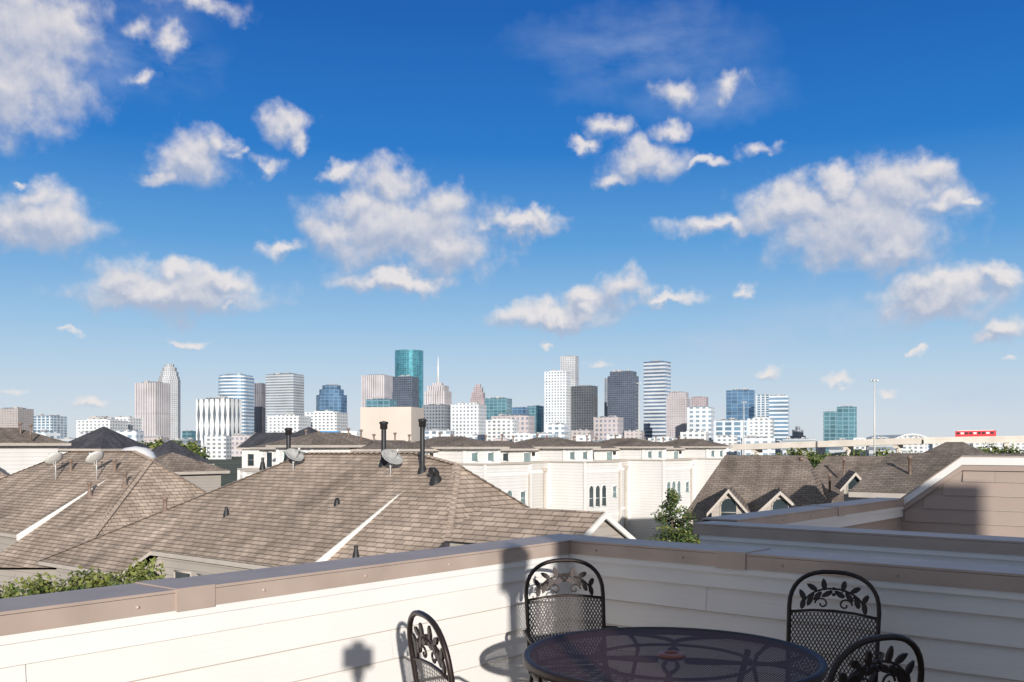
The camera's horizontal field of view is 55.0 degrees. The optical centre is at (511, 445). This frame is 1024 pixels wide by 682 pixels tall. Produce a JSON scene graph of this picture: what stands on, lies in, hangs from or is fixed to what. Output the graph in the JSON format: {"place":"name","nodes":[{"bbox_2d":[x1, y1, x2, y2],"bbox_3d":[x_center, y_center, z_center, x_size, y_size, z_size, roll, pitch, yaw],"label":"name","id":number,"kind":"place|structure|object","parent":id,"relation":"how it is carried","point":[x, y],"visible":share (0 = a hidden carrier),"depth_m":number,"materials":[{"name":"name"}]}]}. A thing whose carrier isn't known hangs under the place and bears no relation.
{"place":"outdoors","nodes":[
{"label":"outdoors","id":0,"kind":"place"},
{"bbox_2d":[0,407,33,430],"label":"hotel building","id":1,"kind":"structure","parent":0,"point":[11,417],"depth_m":1501.91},
{"bbox_2d":[0,532,56,596],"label":"walls","id":2,"kind":"structure","parent":0,"point":[7,575],"depth_m":31.32,"materials":[{"name":"beige"}]},
{"bbox_2d":[0,451,204,567],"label":"roof","id":3,"kind":"structure","parent":2,"relation":"on","point":[32,495],"depth_m":34.22,"materials":[{"name":"brown"}]},
{"bbox_2d":[0,479,106,539],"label":"fascia","id":4,"kind":"structure","parent":3,"relation":"attached to","point":[23,533],"depth_m":33.26,"materials":[{"name":"white paint"}]},
{"bbox_2d":[45,452,62,479],"bbox_3d":[-17.282,0.826,37.095,0.560,1.140,0.642,0,0,0],"label":"satellite dish","id":5,"kind":"object","parent":3,"relation":"on","point":[55,458],"visible":0.99,"depth_m":37.02,"materials":[{"name":"metal"}]},
{"bbox_2d":[85,451,103,479],"bbox_3d":[-15.004,0.766,35.360,0.560,1.140,0.642,0,0,0],"label":"satellite dish","id":6,"kind":"object","parent":3,"relation":"on","point":[95,457],"visible":1,"depth_m":35.29,"materials":[{"name":"metal"}]},
{"bbox_2d":[1,450,205,565],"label":"ridge caps","id":7,"kind":"object","parent":3,"relation":"on","point":[148,462],"visible":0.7,"depth_m":33.93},
{"bbox_2d":[34,414,66,439],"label":"glass office building","id":8,"kind":"structure","parent":0,"point":[55,423],"depth_m":1803.22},
{"bbox_2d":[76,417,127,437],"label":"apartment building","id":9,"kind":"structure","parent":0,"point":[111,423],"depth_m":1103.00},
{"bbox_2d":[115,416,141,430],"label":"apartment building","id":10,"kind":"structure","parent":0,"point":[134,423],"depth_m":1155.70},
{"bbox_2d":[116,429,143,442],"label":"building","id":11,"kind":"structure","parent":0,"point":[136,435],"depth_m":806.28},
{"bbox_2d":[122,446,155,457],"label":"domed pavilion","id":12,"kind":"structure","parent":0,"point":[147,452],"depth_m":69.45,"materials":[{"name":"white paint"}]},
{"bbox_2d":[135,380,169,439],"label":"office tower","id":13,"kind":"structure","parent":0,"point":[152,405],"depth_m":1902.93,"materials":[{"name":"concrete"}]},
{"bbox_2d":[57,556,272,587],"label":"walls","id":14,"kind":"structure","parent":0,"point":[176,568],"depth_m":26.84,"materials":[{"name":"beige"}]},
{"bbox_2d":[40,453,528,572],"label":"roof","id":15,"kind":"structure","parent":14,"relation":"on","point":[282,514],"depth_m":26.49,"materials":[{"name":"brown"}]},
{"bbox_2d":[38,490,402,576],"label":"fascia","id":16,"kind":"structure","parent":15,"relation":"attached to","point":[332,551],"depth_m":25.36,"materials":[{"name":"white paint"}]},
{"bbox_2d":[38,452,529,561],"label":"ridge caps","id":17,"kind":"object","parent":15,"relation":"on","point":[456,467],"visible":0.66,"depth_m":25.84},
{"bbox_2d":[285,447,303,471],"bbox_3d":[-6.497,0.469,29.406,0.512,0.816,0.498,0,0,0],"label":"satellite dish","id":18,"kind":"object","parent":15,"relation":"on","point":[293,454],"visible":1,"depth_m":29.45,"materials":[{"name":"metal"}]},
{"bbox_2d":[378,421,387,466],"bbox_3d":[-3.598,-0.016,27.596,0.325,1.330,0.324,0,0,0],"label":"roof vent stack","id":19,"kind":"object","parent":15,"relation":"on","point":[383,428],"visible":0.91,"depth_m":27.53,"materials":[{"name":"black metal"}]},
{"bbox_2d":[381,449,402,474],"bbox_3d":[-3.249,0.499,26.669,0.567,0.816,0.552,0,0,0],"label":"satellite dish","id":20,"kind":"object","parent":15,"relation":"on","point":[390,456],"visible":0.99,"depth_m":26.72,"materials":[{"name":"metal"}]},
{"bbox_2d":[417,418,426,473],"bbox_3d":[-2.390,0.047,26.238,0.301,1.530,0.301,0,0,0],"label":"roof vent stack","id":21,"kind":"object","parent":15,"relation":"on","point":[422,466],"visible":0.98,"depth_m":26.18,"materials":[{"name":"black metal"}]},
{"bbox_2d":[428,467,441,485],"bbox_3d":[-1.957,0.826,25.327,0.389,0.519,0.404,0,0,0],"label":"elbow roof vent","id":22,"kind":"object","parent":15,"relation":"on","point":[436,478],"visible":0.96,"depth_m":25.21,"materials":[{"name":"black metal"}]},
{"bbox_2d":[442,505,635,545],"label":"gabled roof wing","id":23,"kind":"structure","parent":15,"relation":"attached to","point":[481,523],"depth_m":19.57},
{"bbox_2d":[158,364,179,439],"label":"office tower","id":24,"kind":"structure","parent":0,"point":[169,373],"depth_m":2404.10,"materials":[{"name":"concrete"}]},
{"bbox_2d":[179,471,220,491],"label":"walls","id":25,"kind":"structure","parent":0,"point":[208,482],"depth_m":64.85,"materials":[{"name":"beige"}]},
{"bbox_2d":[153,452,226,471],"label":"roof","id":26,"kind":"structure","parent":25,"relation":"on","point":[173,462],"depth_m":63.71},
{"bbox_2d":[204,434,231,458],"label":"building","id":27,"kind":"structure","parent":0,"point":[219,446],"depth_m":845.65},
{"bbox_2d":[196,396,241,451],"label":"office tower","id":28,"kind":"structure","parent":0,"point":[218,415],"depth_m":1201.94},
{"bbox_2d":[218,373,253,434],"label":"office tower","id":29,"kind":"structure","parent":0,"point":[238,386],"depth_m":2002.14,"materials":[{"name":"glass"}]},
{"bbox_2d":[231,433,250,456],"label":"building","id":30,"kind":"structure","parent":0,"point":[238,439],"depth_m":1048.16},
{"bbox_2d":[242,449,258,467],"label":"walls","id":31,"kind":"structure","parent":0,"point":[250,458],"depth_m":107.73,"materials":[{"name":"beige"}]},
{"bbox_2d":[237,432,294,447],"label":"roof","id":32,"kind":"structure","parent":31,"relation":"on","point":[255,439],"depth_m":108.91,"materials":[{"name":"grey"}]},
{"bbox_2d":[254,382,265,432],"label":"office tower","id":33,"kind":"structure","parent":0,"point":[259,407],"depth_m":2300.52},
{"bbox_2d":[265,372,303,432],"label":"office tower","id":34,"kind":"structure","parent":0,"point":[284,393],"depth_m":2203.05,"materials":[{"name":"concrete"}]},
{"bbox_2d":[267,413,310,432],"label":"apartment building","id":35,"kind":"structure","parent":0,"point":[280,423],"depth_m":1101.84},
{"bbox_2d":[305,410,347,431],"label":"apartment building","id":36,"kind":"structure","parent":0,"point":[326,420],"depth_m":1150.90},
{"bbox_2d":[316,384,346,412],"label":"office tower","id":37,"kind":"structure","parent":0,"point":[331,397],"depth_m":2097.27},
{"bbox_2d":[361,374,393,406],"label":"office tower","id":38,"kind":"structure","parent":0,"point":[376,385],"depth_m":2504.40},
{"bbox_2d":[366,398,396,406],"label":"office tower","id":39,"kind":"structure","parent":0,"point":[380,402],"depth_m":1301.53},
{"bbox_2d":[360,407,423,441],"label":"warehouse block","id":40,"kind":"structure","parent":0,"point":[403,422],"depth_m":800.69,"materials":[{"name":"concrete"}]},
{"bbox_2d":[392,375,418,407],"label":"office tower","id":41,"kind":"structure","parent":0,"point":[405,392],"depth_m":2201.97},
{"bbox_2d":[395,350,422,407],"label":"office tower","id":42,"kind":"structure","parent":0,"point":[409,362],"depth_m":2796.24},
{"bbox_2d":[407,610,454,681],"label":"patio chair","id":43,"kind":"object","parent":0,"point":[418,643],"visible":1,"depth_m":3.60,"materials":[{"name":"black metal"}]},
{"bbox_2d":[422,403,450,430],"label":"office tower","id":44,"kind":"structure","parent":0,"point":[437,416],"depth_m":1501.39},
{"bbox_2d":[425,357,451,404],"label":"office tower","id":45,"kind":"structure","parent":0,"point":[438,392],"depth_m":2404.57,"materials":[{"name":"white paint"}]},
{"bbox_2d":[425,429,454,438],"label":"building","id":46,"kind":"structure","parent":0,"point":[432,433],"depth_m":948.54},
{"bbox_2d":[450,402,486,436],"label":"office tower","id":47,"kind":"structure","parent":0,"point":[470,418],"depth_m":1502.05,"materials":[{"name":"concrete"}]},
{"bbox_2d":[470,384,484,404],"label":"office tower","id":48,"kind":"structure","parent":0,"point":[478,394],"depth_m":2502.73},
{"bbox_2d":[485,397,511,419],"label":"office tower","id":49,"kind":"structure","parent":0,"point":[496,406],"depth_m":1801.42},
{"bbox_2d":[486,418,518,441],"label":"office building","id":50,"kind":"structure","parent":0,"point":[497,428],"depth_m":950.81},
{"bbox_2d":[0,0,1023,444],"label":"sky","id":51,"kind":"structure","parent":0,"point":[812,202],"materials":[{"name":"blue"}]},
{"bbox_2d":[491,414,534,433],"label":"office building","id":52,"kind":"structure","parent":0,"point":[527,424],"depth_m":998.50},
{"bbox_2d":[527,405,543,432],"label":"office tower","id":53,"kind":"structure","parent":0,"point":[537,411],"depth_m":1999.46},
{"bbox_2d":[210,446,866,486],"bbox_3d":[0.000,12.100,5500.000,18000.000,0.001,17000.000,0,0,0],"label":"ground","id":54,"kind":"structure","parent":0,"point":[233,464],"depth_m":558.47,"materials":[{"name":"plant"}]},
{"bbox_2d":[0,422,71,474],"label":"white townhouse","id":55,"kind":"structure","parent":54,"relation":"on","point":[21,449],"depth_m":49.37,"materials":[{"name":"beige"}]},
{"bbox_2d":[0,557,165,598],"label":"ornamental tree","id":56,"kind":"object","parent":54,"relation":"on","point":[140,572],"visible":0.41,"depth_m":14.82,"materials":[{"name":"green plant"}]},
{"bbox_2d":[58,438,415,460],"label":"distant trees","id":57,"kind":"object","parent":54,"relation":"on","point":[190,446],"visible":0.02,"depth_m":418.11,"materials":[{"name":"green plant"}]},
{"bbox_2d":[237,428,371,479],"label":"white townhouse","id":58,"kind":"structure","parent":54,"relation":"on","point":[272,453],"depth_m":56.17,"materials":[{"name":"beige"}]},
{"bbox_2d":[350,432,531,507],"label":"white townhouse","id":59,"kind":"structure","parent":54,"relation":"on","point":[481,459],"depth_m":59.01,"materials":[{"name":"beige"}]},
{"bbox_2d":[425,452,525,504],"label":"windows","id":60,"kind":"structure","parent":59,"relation":"in","point":[474,455],"depth_m":59.45,"materials":[{"name":"clear glass"}]},
{"bbox_2d":[484,434,621,525],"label":"white townhouse","id":61,"kind":"structure","parent":54,"relation":"on","point":[567,474],"depth_m":66.13,"materials":[{"name":"beige"}]},
{"bbox_2d":[502,451,616,507],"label":"windows","id":62,"kind":"structure","parent":61,"relation":"in","point":[526,455],"depth_m":66.23,"materials":[{"name":"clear glass"}]},
{"bbox_2d":[572,435,692,540],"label":"white townhouse","id":63,"kind":"structure","parent":54,"relation":"on","point":[651,474],"depth_m":73.75,"materials":[{"name":"beige"}]},
{"bbox_2d":[593,451,688,538],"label":"windows","id":64,"kind":"structure","parent":63,"relation":"in","point":[609,454],"depth_m":74.31,"materials":[{"name":"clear glass"}]},
{"bbox_2d":[645,488,700,543],"bbox_3d":[6.680,6.953,42.101,3.026,10.301,2.610,0,0,44],"label":"oak tree","id":65,"kind":"object","parent":54,"relation":"on","point":[683,535],"visible":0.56,"depth_m":41.70,"materials":[{"name":"green plant"}]},
{"bbox_2d":[644,436,732,499],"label":"white townhouse","id":66,"kind":"structure","parent":54,"relation":"on","point":[706,456],"depth_m":81.91,"materials":[{"name":"beige"}]},
{"bbox_2d":[731,436,1023,455],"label":"highway overpass","id":67,"kind":"object","parent":54,"relation":"on","point":[846,445],"visible":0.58,"depth_m":436.53,"materials":[{"name":"concrete"}]},
{"bbox_2d":[955,430,995,436],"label":"city bus","id":68,"kind":"object","parent":67,"relation":"on","point":[967,433],"visible":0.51,"depth_m":420.70,"materials":[{"name":"red paint"}]},
{"bbox_2d":[786,442,1023,467],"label":"distant trees","id":69,"kind":"object","parent":54,"relation":"on","point":[815,459],"visible":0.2,"depth_m":232.10,"materials":[{"name":"green plant"}]},
{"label":"townhouse","id":70,"kind":"object","parent":54,"relation":"on","visible":0},
{"bbox_2d":[0,544,550,681],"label":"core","id":71,"kind":"object","parent":70,"relation":"on","point":[248,583],"depth_m":4.44,"materials":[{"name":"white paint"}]},
{"bbox_2d":[0,572,568,681],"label":"lap siding","id":72,"kind":"object","parent":71,"relation":"attached to","point":[482,628],"visible":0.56,"depth_m":4.77,"materials":[{"name":"white paint"}]},
{"bbox_2d":[0,534,597,667],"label":"parapet wall","id":73,"kind":"structure","parent":71,"relation":"on","point":[195,605],"depth_m":4.32,"materials":[{"name":"white paint"}]},
{"bbox_2d":[586,543,1016,661],"bbox_3d":[3.316,3.111,3.896,7.503,4.979,0.194,0,0,39],"label":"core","id":74,"kind":"object","parent":70,"relation":"on","point":[808,560],"depth_m":5.25,"materials":[{"name":"white paint"}]},
{"bbox_2d":[558,537,1023,617],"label":"parapet wall","id":75,"kind":"structure","parent":74,"relation":"on","point":[995,593],"depth_m":5.18,"materials":[{"name":"white paint"}]},
{"bbox_2d":[568,572,1023,681],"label":"lap siding","id":76,"kind":"object","parent":74,"relation":"attached to","point":[954,646],"visible":0.42,"depth_m":5.15,"materials":[{"name":"white paint"}]},
{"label":"walls","id":77,"kind":"object","parent":54,"relation":"on","visible":0},
{"bbox_2d":[58,426,149,448],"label":"roof","id":78,"kind":"structure","parent":77,"relation":"on","point":[103,437],"depth_m":93.41,"materials":[{"name":"grey"}]},
{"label":"walls","id":79,"kind":"object","parent":54,"relation":"on","visible":0},
{"bbox_2d":[151,440,213,463],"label":"roof","id":80,"kind":"structure","parent":79,"relation":"on","point":[169,446],"depth_m":79.62,"materials":[{"name":"grey"}]},
{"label":"walls","id":81,"kind":"object","parent":54,"relation":"on","visible":0},
{"bbox_2d":[681,455,833,519],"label":"roof","id":82,"kind":"structure","parent":81,"relation":"on","point":[755,482],"depth_m":48.17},
{"bbox_2d":[707,486,750,516],"bbox_3d":[10.062,5.481,45.403,1.877,7.084,4.070,0,0,14],"label":"gabled dormer","id":83,"kind":"object","parent":82,"relation":"attached to","point":[730,501],"visible":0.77,"depth_m":43.72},
{"bbox_2d":[720,498,736,515],"bbox_3d":[9.627,2.811,43.713,0.752,0.968,0.052,0,0,14],"label":"window","id":84,"kind":"structure","parent":83,"relation":"in","point":[728,506],"depth_m":43.72,"materials":[{"name":"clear glass"}]},
{"bbox_2d":[756,488,798,511],"bbox_3d":[12.220,5.494,44.903,2.061,6.989,4.070,0,0,14],"label":"gabled dormer","id":85,"kind":"object","parent":82,"relation":"attached to","point":[778,498],"visible":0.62,"depth_m":43.24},
{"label":"walls","id":86,"kind":"object","parent":54,"relation":"on","visible":0},
{"bbox_2d":[814,456,884,501],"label":"roof","id":87,"kind":"structure","parent":86,"relation":"on","point":[861,466],"depth_m":55.45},
{"bbox_2d":[834,470,862,500],"bbox_3d":[16.916,4.712,48.903,1.442,6.856,4.070,0,0,14],"label":"gabled dormer","id":88,"kind":"object","parent":87,"relation":"on","point":[849,480],"visible":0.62,"depth_m":47.30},
{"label":"walls","id":89,"kind":"object","parent":54,"relation":"on","visible":0},
{"bbox_2d":[923,442,984,452],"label":"roof","id":90,"kind":"structure","parent":89,"relation":"on","point":[954,447],"depth_m":73.47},
{"bbox_2d":[545,422,568,438],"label":"office building","id":91,"kind":"structure","parent":0,"point":[561,430],"depth_m":1001.14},
{"bbox_2d":[544,370,570,439],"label":"office tower","id":92,"kind":"structure","parent":0,"point":[557,396],"depth_m":1901.76,"materials":[{"name":"concrete"}]},
{"bbox_2d":[560,355,578,385],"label":"office tower","id":93,"kind":"structure","parent":0,"point":[569,363],"depth_m":2701.36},
{"bbox_2d":[522,558,638,681],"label":"patio chair","id":94,"kind":"object","parent":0,"point":[545,584],"visible":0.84,"depth_m":5.27,"materials":[{"name":"brown metal"}]},
{"bbox_2d":[571,385,597,429],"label":"office tower","id":95,"kind":"structure","parent":0,"point":[584,405],"depth_m":1900.91,"materials":[{"name":"concrete"}]},
{"bbox_2d":[594,415,623,439],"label":"office building","id":96,"kind":"structure","parent":0,"point":[604,426],"depth_m":1101.79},
{"bbox_2d":[608,369,638,435],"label":"office tower","id":97,"kind":"structure","parent":0,"point":[623,387],"depth_m":2300.08,"materials":[{"name":"glass"}]},
{"bbox_2d":[644,360,670,439],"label":"office tower","id":98,"kind":"structure","parent":0,"point":[657,381],"depth_m":2402.26,"materials":[{"name":"glass"}]},
{"bbox_2d":[522,627,827,681],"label":"patio table","id":99,"kind":"object","parent":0,"point":[674,651],"visible":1,"depth_m":4.04,"materials":[{"name":"brown metal"}]},
{"bbox_2d":[666,391,689,438],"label":"office tower","id":100,"kind":"structure","parent":0,"point":[677,403],"depth_m":2102.20,"materials":[{"name":"concrete"}]},
{"bbox_2d":[680,430,708,440],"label":"building","id":101,"kind":"structure","parent":0,"point":[690,434],"depth_m":824.38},
{"bbox_2d":[691,396,707,406],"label":"office tower","id":102,"kind":"structure","parent":0,"point":[699,400],"depth_m":2501.21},
{"bbox_2d":[687,405,714,441],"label":"apartment building","id":103,"kind":"structure","parent":0,"point":[699,418],"depth_m":1100.97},
{"bbox_2d":[715,435,737,454],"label":"building","id":104,"kind":"structure","parent":0,"point":[729,440],"depth_m":921.72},
{"bbox_2d":[713,418,747,454],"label":"apartment building","id":105,"kind":"structure","parent":0,"point":[730,426],"depth_m":1000.59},
{"bbox_2d":[726,388,754,419],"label":"office tower","id":106,"kind":"structure","parent":0,"point":[736,408],"depth_m":1800.96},
{"bbox_2d":[741,435,774,454],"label":"building","id":107,"kind":"structure","parent":0,"point":[750,439],"depth_m":843.36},
{"bbox_2d":[748,417,773,437],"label":"apartment building","id":108,"kind":"structure","parent":0,"point":[761,427],"depth_m":1000.37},
{"bbox_2d":[756,394,771,417],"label":"office tower","id":109,"kind":"structure","parent":0,"point":[762,405],"depth_m":2101.35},
{"bbox_2d":[769,394,788,451],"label":"office tower","id":110,"kind":"structure","parent":0,"point":[779,409],"depth_m":1700.74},
{"bbox_2d":[781,437,815,454],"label":"building","id":111,"kind":"structure","parent":0,"point":[789,439],"depth_m":857.92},
{"bbox_2d":[702,497,903,530],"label":"neighbour parapet","id":112,"kind":"structure","parent":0,"point":[878,513],"depth_m":9.53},
{"bbox_2d":[753,570,884,681],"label":"patio chair","id":113,"kind":"object","parent":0,"point":[850,599],"visible":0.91,"depth_m":4.77,"materials":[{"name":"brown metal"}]},
{"bbox_2d":[823,411,836,453],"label":"office tower","id":114,"kind":"structure","parent":0,"point":[829,425],"depth_m":1400.53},
{"bbox_2d":[837,406,856,439],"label":"office tower","id":115,"kind":"structure","parent":0,"point":[846,422],"depth_m":1420.69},
{"bbox_2d":[826,633,924,681],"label":"patio chair","id":116,"kind":"object","parent":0,"point":[869,667],"visible":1,"depth_m":3.17,"materials":[{"name":"black metal"}]},
{"bbox_2d":[867,437,895,455],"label":"building","id":117,"kind":"structure","parent":0,"point":[870,449],"depth_m":887.86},
{"bbox_2d":[900,435,926,452],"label":"building","id":118,"kind":"structure","parent":0,"point":[919,448],"depth_m":945.92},
{"label":"road","id":119,"kind":"structure","parent":0,"visible":0},
{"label":"walls","id":120,"kind":"object","parent":119,"relation":"on","visible":0},
{"bbox_2d":[848,492,905,497],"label":"fascia","id":121,"kind":"structure","parent":120,"relation":"attached to","point":[874,495],"depth_m":36.05,"materials":[{"name":"beige paint"}]},
{"bbox_2d":[849,453,1023,492],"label":"roof","id":122,"kind":"structure","parent":120,"relation":"on","point":[888,473],"depth_m":37.27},
{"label":"townhouse","id":123,"kind":"object","parent":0,"visible":0},
{"bbox_2d":[693,521,1023,566],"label":"neighbour parapet","id":124,"kind":"structure","parent":123,"relation":"on","point":[987,549],"depth_m":6.64,"materials":[{"name":"beige paint"}]},
{"bbox_2d":[900,455,1023,536],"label":"neighbour tower","id":125,"kind":"structure","parent":123,"relation":"on","point":[975,494],"depth_m":10.49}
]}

